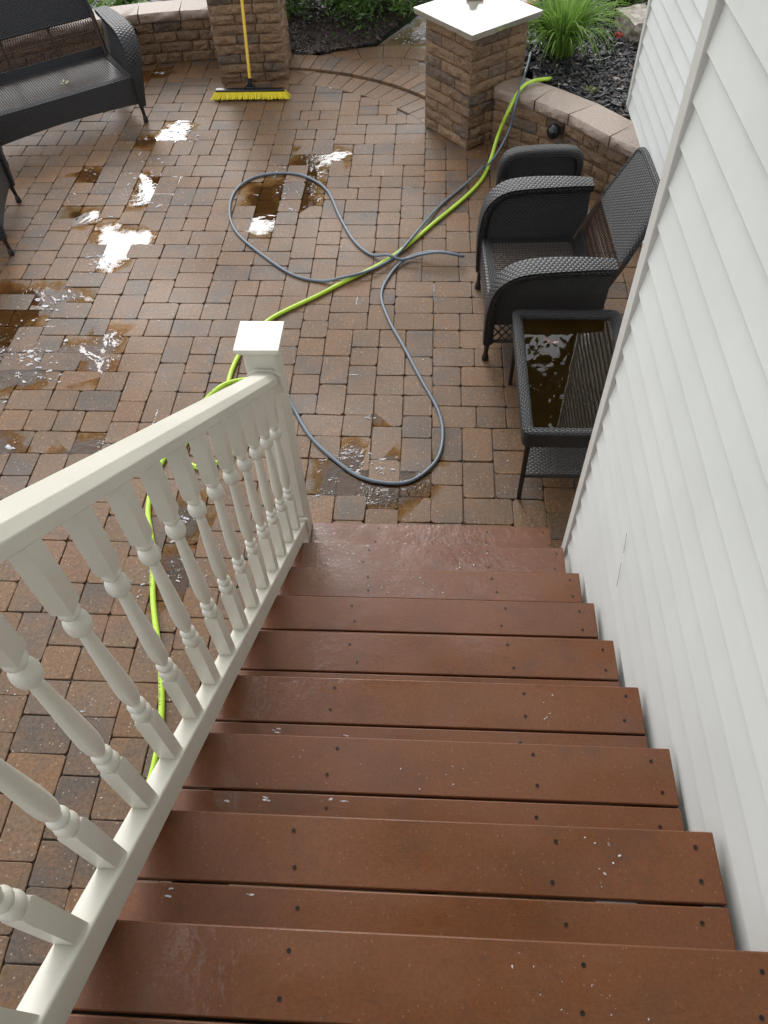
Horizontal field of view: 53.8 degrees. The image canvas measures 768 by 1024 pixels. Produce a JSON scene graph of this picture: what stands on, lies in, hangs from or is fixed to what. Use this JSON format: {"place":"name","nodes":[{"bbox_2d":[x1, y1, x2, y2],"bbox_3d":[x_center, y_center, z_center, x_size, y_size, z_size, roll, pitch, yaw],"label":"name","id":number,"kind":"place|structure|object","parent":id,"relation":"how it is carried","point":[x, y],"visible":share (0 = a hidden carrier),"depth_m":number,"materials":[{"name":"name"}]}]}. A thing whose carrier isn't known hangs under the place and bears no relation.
{"place":"outdoors","nodes":[
{"label":"outdoors","id":0,"kind":"place"},
{"bbox_2d":[0,48,640,965],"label":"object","id":1,"kind":"object","parent":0,"point":[300,416],"depth_m":4.54,"materials":[{"name":"brown brick"}]},
{"bbox_2d":[0,51,641,1009],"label":"patio","id":2,"kind":"structure","parent":0,"point":[204,267],"depth_m":4.84,"materials":[{"name":"brown brick"}]},
{"bbox_2d":[0,146,21,255],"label":"wicker chair","id":3,"kind":"object","parent":2,"relation":"on","point":[7,182],"visible":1,"depth_m":5.59,"materials":[{"name":"wicker"}]},
{"bbox_2d":[0,0,147,165],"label":"wicker bench","id":4,"kind":"object","parent":2,"relation":"on","point":[120,54],"visible":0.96,"depth_m":6.30,"materials":[{"name":"wicker"}]},
{"bbox_2d":[0,0,216,94],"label":"stone wall","id":5,"kind":"structure","parent":2,"relation":"on","point":[170,31],"depth_m":7.09,"materials":[{"name":"beige stone"}]},
{"bbox_2d":[206,0,291,82],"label":"stone pillar","id":6,"kind":"structure","parent":2,"relation":"on","point":[268,41],"depth_m":6.77,"materials":[{"name":"stone"}]},
{"bbox_2d":[210,0,290,99],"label":"push broom","id":7,"kind":"object","parent":2,"relation":"on","point":[250,90],"visible":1,"depth_m":6.76,"materials":[{"name":"yellow paint"}]},
{"bbox_2d":[0,25,539,797],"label":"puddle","id":8,"kind":"object","parent":2,"relation":"on","point":[116,345],"visible":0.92,"depth_m":4.88,"materials":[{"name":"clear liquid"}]},
{"bbox_2d":[145,76,551,780],"bbox_3d":[-0.390,-1.050,4.449,1.073,0.483,6.709,17,55,15],"label":"garden hose","id":9,"kind":"object","parent":2,"relation":"on","point":[227,384],"visible":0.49,"depth_m":4.91,"materials":[{"name":"green rubber"}]},
{"bbox_2d":[228,52,531,484],"bbox_3d":[-0.266,-2.115,5.261,2.062,0.478,4.386,9,54,9],"label":"air hose","id":10,"kind":"object","parent":2,"relation":"on","point":[338,462],"visible":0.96,"depth_m":5.18,"materials":[{"name":"grey rubber"}]},
{"bbox_2d":[66,523,767,1023],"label":"staircase","id":11,"kind":"structure","parent":2,"relation":"on","point":[448,703],"depth_m":1.62,"materials":[{"name":"brown wood"}]},
{"bbox_2d":[0,321,312,1023],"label":"stair railing","id":12,"kind":"object","parent":11,"relation":"attached to","point":[252,407],"visible":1,"depth_m":1.53,"materials":[{"name":"beige plastic"}]},
{"bbox_2d":[164,547,648,1019],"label":"water droplets","id":13,"kind":"object","parent":11,"relation":"on","point":[400,769],"visible":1,"depth_m":1.84,"materials":[{"name":"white liquid"}]},
{"bbox_2d":[413,0,542,149],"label":"stone pillar","id":14,"kind":"structure","parent":2,"relation":"on","point":[475,53],"depth_m":5.77,"materials":[{"name":"stone"}]},
{"bbox_2d":[495,144,589,254],"bbox_3d":[1.094,-2.148,5.216,0.600,0.500,0.596,-2,53,1],"label":"wicker chair","id":15,"kind":"object","parent":2,"relation":"on","point":[544,160],"visible":0.27,"depth_m":5.23,"materials":[{"name":"wicker"}]},
{"bbox_2d":[508,309,621,499],"bbox_3d":[0.965,-0.572,4.002,0.576,0.520,0.926,1,53,3],"label":"wicker table","id":16,"kind":"object","parent":2,"relation":"on","point":[561,385],"visible":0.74,"depth_m":3.84,"materials":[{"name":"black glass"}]},
{"bbox_2d":[491,76,639,193],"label":"stone wall","id":17,"kind":"structure","parent":2,"relation":"on","point":[604,140],"depth_m":5.65,"materials":[{"name":"beige stone"}]},
{"bbox_2d":[547,124,560,139],"bbox_3d":[1.275,-2.857,5.689,0.107,0.105,0.106,1,53,3],"label":"wall light","id":18,"kind":"object","parent":17,"relation":"attached to","point":[553,131],"visible":1,"depth_m":5.66,"materials":[{"name":"black plastic"}]},
{"bbox_2d":[475,147,659,360],"bbox_3d":[1.022,-1.514,4.428,0.891,0.986,0.961,-1,53,2],"label":"wicker chair","id":19,"kind":"object","parent":2,"relation":"on","point":[522,218],"visible":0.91,"depth_m":4.38,"materials":[{"name":"wicker"}]},
{"bbox_2d":[272,46,425,84],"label":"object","id":20,"kind":"object","parent":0,"point":[403,58],"visible":0.41,"depth_m":7.26,"materials":[{"name":"brown brick"}]},
{"bbox_2d":[287,0,431,54],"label":"ground","id":21,"kind":"structure","parent":0,"point":[398,27],"depth_m":7.83,"materials":[{"name":"brown wood"}]},
{"bbox_2d":[88,0,168,7],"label":"mulch","id":22,"kind":"object","parent":21,"relation":"on","point":[94,3],"visible":0.02,"depth_m":8.25,"materials":[{"name":"black wood"}]},
{"bbox_2d":[88,0,147,8],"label":"leafy plant","id":23,"kind":"object","parent":22,"relation":"on","point":[110,3],"visible":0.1,"depth_m":7.50,"materials":[{"name":"green plant"}]},
{"bbox_2d":[285,0,318,23],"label":"evergreen shrub","id":24,"kind":"object","parent":21,"relation":"on","point":[291,6],"visible":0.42,"depth_m":7.53,"materials":[{"name":"green plant"}]},
{"bbox_2d":[297,0,433,36],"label":"evergreen shrub","id":25,"kind":"object","parent":21,"relation":"on","point":[371,6],"visible":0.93,"depth_m":7.44,"materials":[{"name":"green plant"}]},
{"bbox_2d":[523,0,647,120],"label":"mulch","id":26,"kind":"object","parent":21,"relation":"on","point":[609,77],"visible":0.27,"depth_m":6.09,"materials":[{"name":"black wood"}]},
{"bbox_2d":[520,0,637,64],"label":"daylily","id":27,"kind":"object","parent":26,"relation":"on","point":[562,26],"visible":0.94,"depth_m":6.01,"materials":[{"name":"green plant"}]},
{"bbox_2d":[586,85,596,94],"bbox_3d":[1.587,-3.233,5.800,0.106,0.055,0.105,36,62,26],"label":"garden weed","id":28,"kind":"object","parent":26,"relation":"on","point":[594,88],"visible":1,"depth_m":5.80,"materials":[{"name":"green plant"}]},
{"bbox_2d":[597,0,643,17],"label":"daylily","id":29,"kind":"object","parent":26,"relation":"on","point":[630,2],"visible":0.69,"depth_m":6.79,"materials":[{"name":"green plant"}]},
{"bbox_2d":[615,3,646,41],"bbox_3d":[2.151,-4.130,6.425,0.264,0.182,0.384,-14,55,-5],"label":"garden rock","id":30,"kind":"object","parent":26,"relation":"on","point":[632,27],"visible":0.55,"depth_m":6.36,"materials":[{"name":"beige stone"}]},
{"bbox_2d":[561,0,767,951],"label":"house","id":31,"kind":"structure","parent":21,"relation":"on","point":[664,546],"depth_m":1.79,"materials":[{"name":"plastic"}]},
{"bbox_2d":[376,0,526,66],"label":"walkway","id":32,"kind":"structure","parent":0,"point":[406,33],"depth_m":7.56,"materials":[{"name":"grey concrete"}]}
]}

